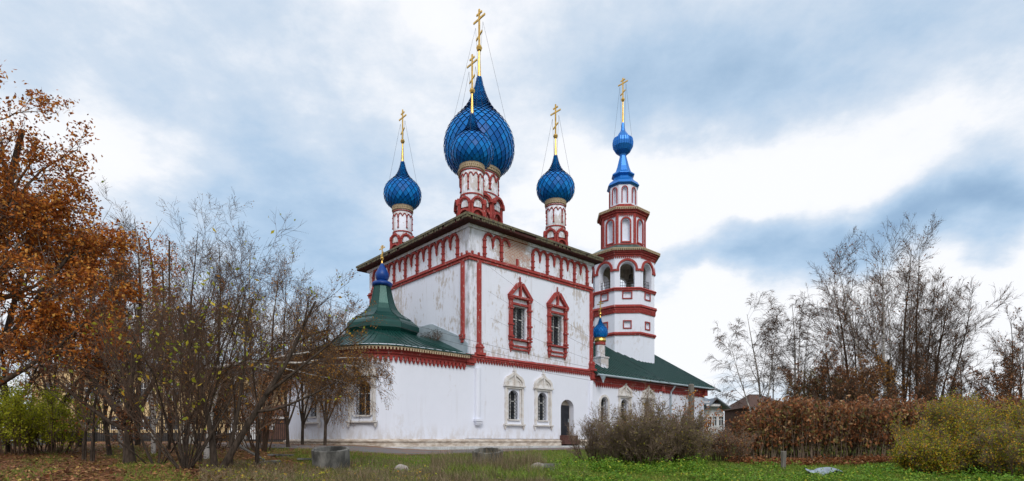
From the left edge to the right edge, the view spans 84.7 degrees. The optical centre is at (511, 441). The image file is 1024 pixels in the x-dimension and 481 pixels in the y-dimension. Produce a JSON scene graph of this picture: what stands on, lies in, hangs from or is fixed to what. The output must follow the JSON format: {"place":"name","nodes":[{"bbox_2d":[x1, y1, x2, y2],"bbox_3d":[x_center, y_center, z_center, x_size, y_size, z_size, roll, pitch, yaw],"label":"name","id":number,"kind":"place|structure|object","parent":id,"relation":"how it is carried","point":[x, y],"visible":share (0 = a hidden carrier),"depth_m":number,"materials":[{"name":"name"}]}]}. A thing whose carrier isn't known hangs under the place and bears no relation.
{"place":"outdoors","nodes":[
{"label":"outdoors","id":0,"kind":"place"},
{"bbox_2d":[0,444,367,480],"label":"grass","id":1,"kind":"structure","parent":0,"point":[119,467],"depth_m":15.64,"materials":[{"name":"green plant"}]},
{"bbox_2d":[334,450,594,480],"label":"dry grass","id":2,"kind":"structure","parent":0,"point":[436,469],"depth_m":15.79,"materials":[{"name":"plant"}]},
{"bbox_2d":[0,441,1021,480],"bbox_3d":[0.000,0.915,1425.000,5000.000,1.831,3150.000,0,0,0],"label":"ground","id":3,"kind":"structure","parent":0,"point":[120,475],"depth_m":19.75,"materials":[{"name":"soil"}]},
{"bbox_2d":[0,383,63,454],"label":"lime bush","id":4,"kind":"object","parent":3,"relation":"on","point":[15,412],"visible":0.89,"depth_m":21.25,"materials":[{"name":"green plant"}]},
{"bbox_2d":[0,371,81,451],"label":"lime bush","id":5,"kind":"object","parent":3,"relation":"on","point":[31,396],"visible":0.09,"depth_m":23.64,"materials":[{"name":"green plant"}]},
{"bbox_2d":[0,270,85,453],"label":"brown tree","id":6,"kind":"object","parent":3,"relation":"on","point":[35,370],"visible":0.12,"depth_m":23.02,"materials":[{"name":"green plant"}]},
{"bbox_2d":[0,386,103,454],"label":"lime bush","id":7,"kind":"object","parent":3,"relation":"on","point":[50,432],"visible":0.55,"depth_m":22.25,"materials":[{"name":"green plant"}]},
{"bbox_2d":[0,270,136,450],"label":"brown tree","id":8,"kind":"object","parent":3,"relation":"on","point":[75,382],"visible":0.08,"depth_m":24.38,"materials":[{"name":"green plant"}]},
{"bbox_2d":[0,64,147,386],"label":"oak tree","id":9,"kind":"object","parent":3,"relation":"on","point":[37,214],"visible":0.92,"depth_m":17.29,"materials":[{"name":"brown plant"}]},
{"bbox_2d":[34,203,134,447],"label":"tree","id":10,"kind":"object","parent":3,"relation":"on","point":[91,300],"visible":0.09,"depth_m":27.07,"materials":[{"name":"brown plant"}]},
{"bbox_2d":[66,362,110,460],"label":"sapling","id":11,"kind":"object","parent":3,"relation":"on","point":[84,451],"visible":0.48,"depth_m":18.48,"materials":[{"name":"brown plant"}]},
{"bbox_2d":[77,356,122,461],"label":"sapling","id":12,"kind":"object","parent":3,"relation":"on","point":[92,452],"visible":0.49,"depth_m":18.23,"materials":[{"name":"brown plant"}]},
{"bbox_2d":[53,254,156,455],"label":"bare tree","id":13,"kind":"object","parent":3,"relation":"on","point":[107,438],"visible":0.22,"depth_m":21.10,"materials":[{"name":"brown plant"}]},
{"bbox_2d":[28,356,205,440],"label":"yellow building","id":14,"kind":"structure","parent":3,"relation":"on","point":[146,406],"depth_m":58.00,"materials":[{"name":"paint"}]},
{"bbox_2d":[60,207,174,447],"bbox_3d":[-18.335,-5.534,26.108,6.466,11.939,3.860,0,0,12],"label":"bare tree","id":15,"kind":"object","parent":3,"relation":"on","point":[120,440],"visible":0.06,"depth_m":25.93,"materials":[{"name":"brown plant"}]},
{"bbox_2d":[0,241,235,463],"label":"old tree","id":16,"kind":"object","parent":3,"relation":"on","point":[129,456],"visible":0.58,"depth_m":17.51,"materials":[{"name":"brown plant"}]},
{"bbox_2d":[0,296,253,464],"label":"multi stem shrub","id":17,"kind":"object","parent":3,"relation":"on","point":[138,428],"visible":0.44,"depth_m":16.24,"materials":[{"name":"brown plant"}]},
{"bbox_2d":[103,221,177,445],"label":"bare tree","id":18,"kind":"object","parent":3,"relation":"on","point":[138,442],"visible":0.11,"depth_m":28.92,"materials":[{"name":"brown plant"}]},
{"bbox_2d":[88,176,219,453],"bbox_3d":[-13.857,-4.598,22.339,5.064,10.379,3.639,0,0,0],"label":"bare tree","id":19,"kind":"object","parent":3,"relation":"on","point":[153,444],"visible":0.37,"depth_m":21.85,"materials":[{"name":"brown plant"}]},
{"bbox_2d":[23,210,304,469],"bbox_3d":[-8.823,-2.673,15.577,8.368,7.008,6.298,0,0,35],"label":"multi stem shrub","id":20,"kind":"object","parent":3,"relation":"on","point":[183,459],"visible":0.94,"depth_m":15.06,"materials":[{"name":"brown plant"}]},
{"bbox_2d":[0,441,336,480],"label":"fallen leaves","id":21,"kind":"object","parent":3,"relation":"on","point":[67,469],"visible":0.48,"depth_m":16.38,"materials":[{"name":"brown plant"}]},
{"bbox_2d":[168,240,170,449],"bbox_3d":[-15.248,-4.228,25.000,0.800,9.411,0.114,0,0,0],"label":"utility pole","id":22,"kind":"object","parent":3,"relation":"on","point":[169,445],"visible":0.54,"depth_m":24.98,"materials":[{"name":"brown wood"}]},
{"bbox_2d":[161,254,687,392],"bbox_3d":[-3.728,-5.294,25.502,23.866,6.090,0.010,0,0,-2],"label":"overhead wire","id":23,"kind":"object","parent":22,"relation":"attached to","point":[448,351],"visible":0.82,"depth_m":25.55,"materials":[{"name":"black metal"}]},
{"bbox_2d":[170,241,688,384],"bbox_3d":[-3.478,-5.759,25.502,23.566,6.320,0.010,0,0,-2],"label":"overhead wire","id":24,"kind":"object","parent":22,"relation":"attached to","point":[448,334],"visible":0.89,"depth_m":25.53,"materials":[{"name":"black metal"}]},
{"bbox_2d":[179,246,687,388],"bbox_3d":[-3.228,-5.544,25.502,23.266,6.290,0.010,0,0,-2],"label":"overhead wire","id":25,"kind":"object","parent":22,"relation":"attached to","point":[457,343],"visible":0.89,"depth_m":25.55,"materials":[{"name":"black metal"}]},
{"bbox_2d":[126,231,214,442],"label":"tree","id":26,"kind":"object","parent":3,"relation":"on","point":[166,240],"visible":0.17,"depth_m":32.93,"materials":[{"name":"brown plant"}]},
{"bbox_2d":[62,419,285,441],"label":"iron fence","id":27,"kind":"object","parent":3,"relation":"on","point":[165,439],"visible":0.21,"depth_m":43.98,"materials":[{"name":"black metal"}]},
{"bbox_2d":[169,387,201,461],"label":"sapling","id":28,"kind":"object","parent":3,"relation":"on","point":[200,457],"visible":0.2,"depth_m":16.94,"materials":[{"name":"brown plant"}]},
{"bbox_2d":[180,421,193,442],"bbox_3d":[-19.108,-0.728,33.000,0.600,1.780,0.600,0,0,0],"label":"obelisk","id":29,"kind":"object","parent":3,"relation":"on","point":[189,436],"depth_m":32.83,"materials":[{"name":"grey stone"}]},
{"bbox_2d":[147,186,258,451],"bbox_3d":[-13.354,-5.351,24.036,5.220,11.847,4.487,0,0,0],"label":"bare tree","id":30,"kind":"object","parent":3,"relation":"on","point":[198,270],"visible":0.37,"depth_m":24.04,"materials":[{"name":"brown plant"}]},
{"bbox_2d":[154,319,279,448],"bbox_3d":[-13.389,-2.879,26.629,5.165,6.616,5.551,0,0,21],"label":"brown shrub","id":31,"kind":"object","parent":3,"relation":"on","point":[220,429],"visible":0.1,"depth_m":25.95,"materials":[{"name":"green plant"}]},
{"bbox_2d":[171,197,283,440],"bbox_3d":[-11.651,-4.317,23.008,4.477,9.819,3.966,0,0,-21],"label":"bare tree","id":32,"kind":"object","parent":3,"relation":"on","point":[226,272],"visible":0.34,"depth_m":22.81,"materials":[{"name":"brown plant"}]},
{"bbox_2d":[215,368,252,465],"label":"sapling","id":33,"kind":"object","parent":3,"relation":"on","point":[228,422],"visible":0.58,"depth_m":16.60,"materials":[{"name":"brown plant"}]},
{"bbox_2d":[206,366,283,440],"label":"yellow building","id":34,"kind":"structure","parent":3,"relation":"on","point":[222,430],"depth_m":60.00,"materials":[{"name":"paint"}]},
{"bbox_2d":[202,349,297,451],"bbox_3d":[-10.873,-1.681,24.016,4.790,4.392,5.883,0,0,0],"label":"brown shrub","id":35,"kind":"object","parent":3,"relation":"on","point":[264,443],"visible":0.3,"depth_m":23.24,"materials":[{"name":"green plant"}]},
{"bbox_2d":[239,445,264,460],"bbox_3d":[-8.631,0.378,18.598,0.958,0.050,0.166,33,2,-15],"label":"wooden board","id":36,"kind":"object","parent":3,"relation":"on","point":[247,450],"visible":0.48,"depth_m":18.54,"materials":[{"name":"grey wood"}]},
{"bbox_2d":[197,203,313,445],"bbox_3d":[-11.463,-4.936,25.098,4.795,10.863,4.035,0,0,-40],"label":"bare tree","id":37,"kind":"object","parent":3,"relation":"on","point":[265,285],"visible":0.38,"depth_m":24.83,"materials":[{"name":"brown plant"}]},
{"bbox_2d":[244,358,282,463],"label":"sapling","id":38,"kind":"object","parent":3,"relation":"on","point":[257,449],"visible":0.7,"depth_m":17.00,"materials":[{"name":"brown plant"}]},
{"bbox_2d":[152,260,386,468],"bbox_3d":[-6.864,-2.094,16.242,6.393,6.035,2.613,0,0,-7],"label":"forked tree","id":39,"kind":"object","parent":3,"relation":"on","point":[233,445],"visible":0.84,"depth_m":16.04,"materials":[{"name":"brown plant"}]},
{"bbox_2d":[259,404,285,441],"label":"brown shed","id":40,"kind":"structure","parent":3,"relation":"on","point":[274,436],"depth_m":52.00,"materials":[{"name":"wood"}]},
{"bbox_2d":[225,238,321,446],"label":"bare tree","id":41,"kind":"object","parent":3,"relation":"on","point":[279,281],"visible":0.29,"depth_m":27.09,"materials":[{"name":"brown plant"}]},
{"bbox_2d":[267,454,292,455],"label":"concrete slab","id":42,"kind":"structure","parent":3,"relation":"on","point":[279,454],"depth_m":21.32,"materials":[{"name":"grey concrete"}]},
{"bbox_2d":[236,237,329,446],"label":"bare tree","id":43,"kind":"object","parent":3,"relation":"on","point":[287,420],"visible":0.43,"depth_m":27.02,"materials":[{"name":"brown plant"}]},
{"bbox_2d":[170,332,396,458],"bbox_3d":[-7.834,-1.493,19.558,7.949,4.516,2.896,0,0,0],"label":"weeping birch","id":44,"kind":"object","parent":3,"relation":"on","point":[346,381],"visible":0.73,"depth_m":19.42,"materials":[{"name":"brown plant"}]},
{"bbox_2d":[262,285,346,444],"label":"bare tree","id":45,"kind":"object","parent":3,"relation":"on","point":[302,417],"visible":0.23,"depth_m":29.93,"materials":[{"name":"brown plant"}]},
{"bbox_2d":[295,283,348,345],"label":"bare tree","id":46,"kind":"object","parent":3,"relation":"on","point":[325,313],"visible":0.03,"depth_m":40.59,"materials":[{"name":"brown plant"}]},
{"bbox_2d":[293,302,356,345],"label":"bare tree","id":47,"kind":"object","parent":3,"relation":"on","point":[337,321],"visible":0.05,"depth_m":51.27,"materials":[{"name":"brown plant"}]},
{"bbox_2d":[311,446,349,469],"bbox_3d":[-5.837,0.683,18.149,1.173,0.924,1.178,0,9,0],"label":"concrete ring","id":48,"kind":"object","parent":3,"relation":"on","point":[333,456],"visible":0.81,"depth_m":17.68,"materials":[{"name":"grey concrete"}]},
{"bbox_2d":[298,282,369,444],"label":"bare tree","id":49,"kind":"object","parent":3,"relation":"on","point":[326,417],"visible":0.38,"depth_m":28.90,"materials":[{"name":"brown plant"}]},
{"bbox_2d":[193,456,475,480],"bbox_3d":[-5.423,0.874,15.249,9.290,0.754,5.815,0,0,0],"label":"dry grass","id":50,"kind":"structure","parent":3,"relation":"on","point":[284,470],"depth_m":15.24,"materials":[{"name":"brown plant"}]},
{"bbox_2d":[133,442,646,454],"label":"footpath","id":51,"kind":"structure","parent":3,"relation":"on","point":[380,450],"depth_m":27.83,"materials":[{"name":"concrete"}]},
{"bbox_2d":[343,456,452,473],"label":"ground cover","id":52,"kind":"object","parent":3,"relation":"on","point":[388,467],"visible":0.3,"depth_m":18.58,"materials":[{"name":"green plant"}]},
{"bbox_2d":[394,464,407,471],"bbox_3d":[-3.450,0.904,17.516,0.545,0.383,0.432,0,0,29],"label":"boulder","id":53,"kind":"object","parent":3,"relation":"on","point":[401,466],"visible":0.34,"depth_m":17.37,"materials":[{"name":"grey stone"}]},
{"bbox_2d":[426,445,546,471],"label":"dry grass","id":54,"kind":"structure","parent":3,"relation":"on","point":[442,462],"depth_m":19.12,"materials":[{"name":"brown plant"}]},
{"bbox_2d":[472,447,502,463],"bbox_3d":[-0.919,0.713,21.352,1.177,0.784,1.178,0,10,0],"label":"concrete ring","id":55,"kind":"object","parent":3,"relation":"on","point":[485,450],"visible":0.41,"depth_m":21.01,"materials":[{"name":"grey concrete"}]},
{"bbox_2d":[282,9,720,449],"label":"church","id":56,"kind":"structure","parent":3,"relation":"on","point":[444,278],"depth_m":37.42,"materials":[{"name":"paint"}]},
{"bbox_2d":[304,368,320,427],"bbox_3d":[-11.424,-2.815,32.410,0.578,4.130,1.800,0,0,-49],"label":"window","id":57,"kind":"structure","parent":56,"relation":"in","point":[316,415],"depth_m":32.15,"materials":[{"name":"stone"}]},
{"bbox_2d":[345,356,377,426],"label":"window","id":58,"kind":"structure","parent":56,"relation":"in","point":[373,395],"depth_m":30.36,"materials":[{"name":"stone"}]},
{"bbox_2d":[420,329,442,340],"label":"roof weeds","id":59,"kind":"object","parent":56,"relation":"on","point":[434,334],"visible":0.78,"depth_m":36.14,"materials":[{"name":"grey plant"}]},
{"bbox_2d":[503,367,525,429],"bbox_3d":[0.043,-2.815,36.395,1.800,4.130,0.620,0,0,-42],"label":"window","id":60,"kind":"structure","parent":56,"relation":"in","point":[513,381],"depth_m":36.43,"materials":[{"name":"paint"}]},
{"bbox_2d":[508,277,532,353],"bbox_3d":[0.433,-8.240,36.800,2.100,4.960,0.660,0,0,-42],"label":"window","id":61,"kind":"structure","parent":56,"relation":"in","point":[515,315],"depth_m":36.85,"materials":[{"name":"red paint"}]},
{"bbox_2d":[533,369,553,429],"bbox_3d":[2.014,-2.815,38.168,1.800,4.130,0.620,0,0,-42],"label":"window","id":62,"kind":"structure","parent":56,"relation":"in","point":[542,383],"depth_m":38.19,"materials":[{"name":"stone"}]},
{"bbox_2d":[546,287,568,360],"bbox_3d":[3.058,-8.210,39.160,2.100,5.020,0.660,0,0,-42],"label":"window","id":63,"kind":"structure","parent":56,"relation":"in","point":[553,337],"depth_m":39.27,"materials":[{"name":"red paint"}]},
{"bbox_2d":[561,405,568,434],"bbox_3d":[3.640,-1.495,39.860,1.040,2.110,0.280,0,0,-42],"label":"door","id":64,"kind":"structure","parent":56,"relation":"in","point":[564,408],"depth_m":39.81,"materials":[{"name":"metal"}]},
{"bbox_2d":[599,395,610,424],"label":"window","id":65,"kind":"structure","parent":56,"relation":"in","point":[601,402],"depth_m":42.70,"materials":[{"name":"paint"}]},
{"bbox_2d":[617,383,633,422],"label":"window","id":66,"kind":"structure","parent":56,"relation":"in","point":[622,393],"depth_m":44.08,"materials":[{"name":"stone"}]},
{"bbox_2d":[641,386,654,415],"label":"window","id":67,"kind":"structure","parent":56,"relation":"in","point":[653,395],"depth_m":46.05,"materials":[{"name":"stone"}]},
{"bbox_2d":[438,456,594,480],"bbox_3d":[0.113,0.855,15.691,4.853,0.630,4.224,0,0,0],"label":"grass","id":68,"kind":"structure","parent":3,"relation":"on","point":[518,471],"depth_m":15.61,"materials":[{"name":"green plant"}]},
{"bbox_2d":[563,400,617,461],"bbox_3d":[3.096,-0.299,21.022,2.372,2.540,2.550,0,0,0],"label":"lilac bush","id":69,"kind":"object","parent":3,"relation":"on","point":[589,432],"visible":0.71,"depth_m":20.74,"materials":[{"name":"brown plant"}]},
{"bbox_2d":[554,453,707,473],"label":"ground cover","id":70,"kind":"object","parent":3,"relation":"on","point":[639,464],"visible":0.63,"depth_m":17.89,"materials":[{"name":"green plant"}]},
{"bbox_2d":[587,378,698,466],"bbox_3d":[4.680,-0.637,19.585,4.101,3.345,3.635,0,0,0],"label":"lilac bush","id":71,"kind":"object","parent":3,"relation":"on","point":[631,440],"visible":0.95,"depth_m":19.23,"materials":[{"name":"brown plant"}]},
{"bbox_2d":[294,447,1022,480],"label":"grass","id":72,"kind":"structure","parent":3,"relation":"on","point":[672,477],"depth_m":18.91,"materials":[{"name":"green plant"}]},
{"bbox_2d":[333,452,988,480],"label":"fallen leaves","id":73,"kind":"object","parent":3,"relation":"on","point":[663,476],"visible":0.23,"depth_m":17.41,"materials":[{"name":"plant"}]},
{"bbox_2d":[656,402,723,463],"bbox_3d":[5.985,-0.273,20.175,3.365,2.478,2.507,0,0,-13],"label":"lilac bush","id":74,"kind":"object","parent":3,"relation":"on","point":[700,442],"visible":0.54,"depth_m":19.73,"materials":[{"name":"brown plant"}]},
{"bbox_2d":[685,384,697,420],"bbox_3d":[8.294,-0.953,26.000,0.559,3.397,0.297,0,0,26],"label":"cross","id":75,"kind":"object","parent":3,"relation":"on","point":[690,388],"visible":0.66,"depth_m":25.89,"materials":[{"name":"grey wood"}]},
{"bbox_2d":[486,264,675,386],"bbox_3d":[3.172,-6.652,30.384,13.038,8.704,0.009,0,0,42],"label":"overhead wire","id":76,"kind":"object","parent":75,"relation":"attached to","point":[587,335],"visible":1,"depth_m":29.58,"materials":[{"name":"black metal"}]},
{"bbox_2d":[490,292,683,388],"bbox_3d":[3.397,-5.827,30.451,13.239,7.054,0.009,0,0,42],"label":"overhead wire","id":77,"kind":"object","parent":75,"relation":"attached to","point":[589,347],"visible":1,"depth_m":29.67,"materials":[{"name":"black metal"}]},
{"bbox_2d":[510,327,697,391],"bbox_3d":[3.621,-5.002,30.518,13.440,5.404,0.009,0,0,42],"label":"overhead wire","id":78,"kind":"object","parent":75,"relation":"attached to","point":[595,361],"visible":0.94,"depth_m":29.91,"materials":[{"name":"black metal"}]},
{"bbox_2d":[665,389,723,456],"bbox_3d":[7.662,-0.724,23.922,2.638,3.093,2.690,0,0,0],"label":"barberry bush","id":79,"kind":"object","parent":3,"relation":"on","point":[716,413],"visible":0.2,"depth_m":23.77,"materials":[{"name":"orange plant"}]},
{"bbox_2d":[695,420,759,463],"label":"lilac bush","id":80,"kind":"object","parent":3,"relation":"on","point":[725,448],"visible":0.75,"depth_m":20.87,"materials":[{"name":"brown plant"}]},
{"bbox_2d":[704,290,797,445],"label":"birch tree","id":81,"kind":"object","parent":3,"relation":"on","point":[773,321],"visible":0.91,"depth_m":45.53,"materials":[{"name":"brown plant"}]},
{"bbox_2d":[723,394,778,439],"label":"brown house","id":82,"kind":"structure","parent":3,"relation":"on","point":[732,411],"depth_m":64.02,"materials":[{"name":"brown wood"},{"name":"white paint"}]},
{"bbox_2d":[754,395,770,447],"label":"rowan tree","id":83,"kind":"object","parent":3,"relation":"on","point":[758,400],"visible":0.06,"depth_m":37.79,"materials":[{"name":"brown plant"}]},
{"bbox_2d":[781,451,786,469],"bbox_3d":[8.985,0.754,18.600,0.174,0.860,0.177,1,0,0],"label":"wooden stake","id":84,"kind":"object","parent":3,"relation":"on","point":[783,458],"visible":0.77,"depth_m":18.53,"materials":[{"name":"grey wood"}]},
{"bbox_2d":[552,458,1023,480],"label":"ground cover","id":85,"kind":"object","parent":3,"relation":"on","point":[868,470],"visible":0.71,"depth_m":15.16,"materials":[{"name":"green plant"}]},
{"bbox_2d":[757,291,837,401],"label":"birch tree","id":86,"kind":"object","parent":3,"relation":"on","point":[802,315],"visible":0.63,"depth_m":43.94,"materials":[{"name":"grey plant"}]},
{"bbox_2d":[724,453,893,465],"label":"ground cover","id":87,"kind":"object","parent":3,"relation":"on","point":[863,459],"visible":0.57,"depth_m":21.07,"materials":[{"name":"brown plant"}]},
{"bbox_2d":[783,365,861,446],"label":"rowan tree","id":88,"kind":"object","parent":3,"relation":"on","point":[809,379],"visible":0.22,"depth_m":35.65,"materials":[{"name":"brown plant"}]},
{"bbox_2d":[778,331,884,447],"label":"rowan tree","id":89,"kind":"object","parent":3,"relation":"on","point":[841,388],"visible":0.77,"depth_m":32.86,"materials":[{"name":"brown plant"}]},
{"bbox_2d":[796,226,911,382],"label":"birch tree","id":90,"kind":"object","parent":3,"relation":"on","point":[858,344],"visible":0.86,"depth_m":39.97,"materials":[{"name":"brown plant"}]},
{"bbox_2d":[808,257,899,393],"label":"bare tree","id":91,"kind":"object","parent":3,"relation":"on","point":[836,333],"visible":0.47,"depth_m":41.76,"materials":[{"name":"brown plant"}]},
{"bbox_2d":[724,390,1023,459],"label":"hedge","id":92,"kind":"object","parent":3,"relation":"on","point":[789,426],"visible":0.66,"depth_m":22.46,"materials":[{"name":"brown plant"}]},
{"bbox_2d":[836,341,914,444],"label":"rowan tree","id":93,"kind":"object","parent":3,"relation":"on","point":[887,373],"visible":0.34,"depth_m":34.81,"materials":[{"name":"brown plant"}]},
{"bbox_2d":[820,217,948,445],"bbox_3d":[25.501,-7.160,39.279,6.768,15.613,7.560,0,0,-29],"label":"birch tree","id":94,"kind":"object","parent":3,"relation":"on","point":[890,341],"visible":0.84,"depth_m":38.54,"materials":[{"name":"brown plant"}]},
{"bbox_2d":[838,214,966,402],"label":"bare tree","id":95,"kind":"object","parent":3,"relation":"on","point":[891,296],"visible":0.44,"depth_m":40.99,"materials":[{"name":"brown plant"}]},
{"bbox_2d":[868,212,975,399],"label":"bare tree","id":96,"kind":"object","parent":3,"relation":"on","point":[926,298],"visible":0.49,"depth_m":38.07,"materials":[{"name":"brown plant"}]},
{"bbox_2d":[883,353,964,404],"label":"rowan tree","id":97,"kind":"object","parent":3,"relation":"on","point":[921,390],"visible":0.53,"depth_m":33.56,"materials":[{"name":"brown plant"}]},
{"bbox_2d":[885,425,982,475],"bbox_3d":[12.438,0.249,16.802,2.634,1.715,2.204,0,0,0],"label":"spirea bush","id":98,"kind":"object","parent":3,"relation":"on","point":[939,455],"visible":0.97,"depth_m":16.30,"materials":[{"name":"green plant"}]},
{"bbox_2d":[879,276,1023,399],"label":"bare tree","id":99,"kind":"object","parent":3,"relation":"on","point":[930,333],"visible":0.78,"depth_m":36.76,"materials":[{"name":"brown plant"}]},
{"bbox_2d":[883,387,1023,474],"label":"spirea bush","id":100,"kind":"object","parent":3,"relation":"on","point":[956,421],"visible":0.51,"depth_m":17.02,"materials":[{"name":"green plant"}]},
{"bbox_2d":[936,354,1023,402],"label":"bare tree","id":101,"kind":"object","parent":3,"relation":"on","point":[984,381],"visible":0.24,"depth_m":37.72,"materials":[{"name":"brown plant"}]},
{"bbox_2d":[962,419,1023,477],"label":"spirea bush","id":102,"kind":"object","parent":3,"relation":"on","point":[990,460],"visible":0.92,"depth_m":15.82,"materials":[{"name":"green plant"}]},
{"bbox_2d":[966,339,1023,402],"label":"bare tree","id":103,"kind":"object","parent":3,"relation":"on","point":[1002,385],"visible":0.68,"depth_m":33.23,"materials":[{"name":"brown plant"}]},
{"bbox_2d":[980,306,1023,394],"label":"bare tree","id":104,"kind":"object","parent":3,"relation":"on","point":[1017,334],"visible":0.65,"depth_m":41.81,"materials":[{"name":"brown plant"}]},
{"bbox_3d":[9.406,0.980,17.098,0.631,0.100,0.425,0,0,-9],"label":"concrete slab","id":105,"kind":"object","parent":3,"relation":"on","visible":0},
{"bbox_2d":[804,467,843,473],"bbox_3d":[9.414,0.890,17.000,1.048,0.249,0.680,3,6,-9],"label":"tin sheet","id":106,"kind":"object","parent":105,"relation":"on","point":[825,469],"visible":0.71,"depth_m":16.91,"materials":[{"name":"silver metal"}]},
{"bbox_2d":[0,0,1023,440],"label":"sky","id":107,"kind":"structure","parent":0,"point":[764,132],"materials":[{"name":"blue"}]},
{"bbox_2d":[704,397,730,439],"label":"white house","id":108,"kind":"structure","parent":0,"point":[718,421],"depth_m":62.00,"materials":[{"name":"paint"}]},
{"bbox_2d":[719,416,723,425],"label":"window","id":109,"kind":"structure","parent":108,"relation":"in","point":[720,418],"depth_m":62.12,"materials":[{"name":"white paint"}]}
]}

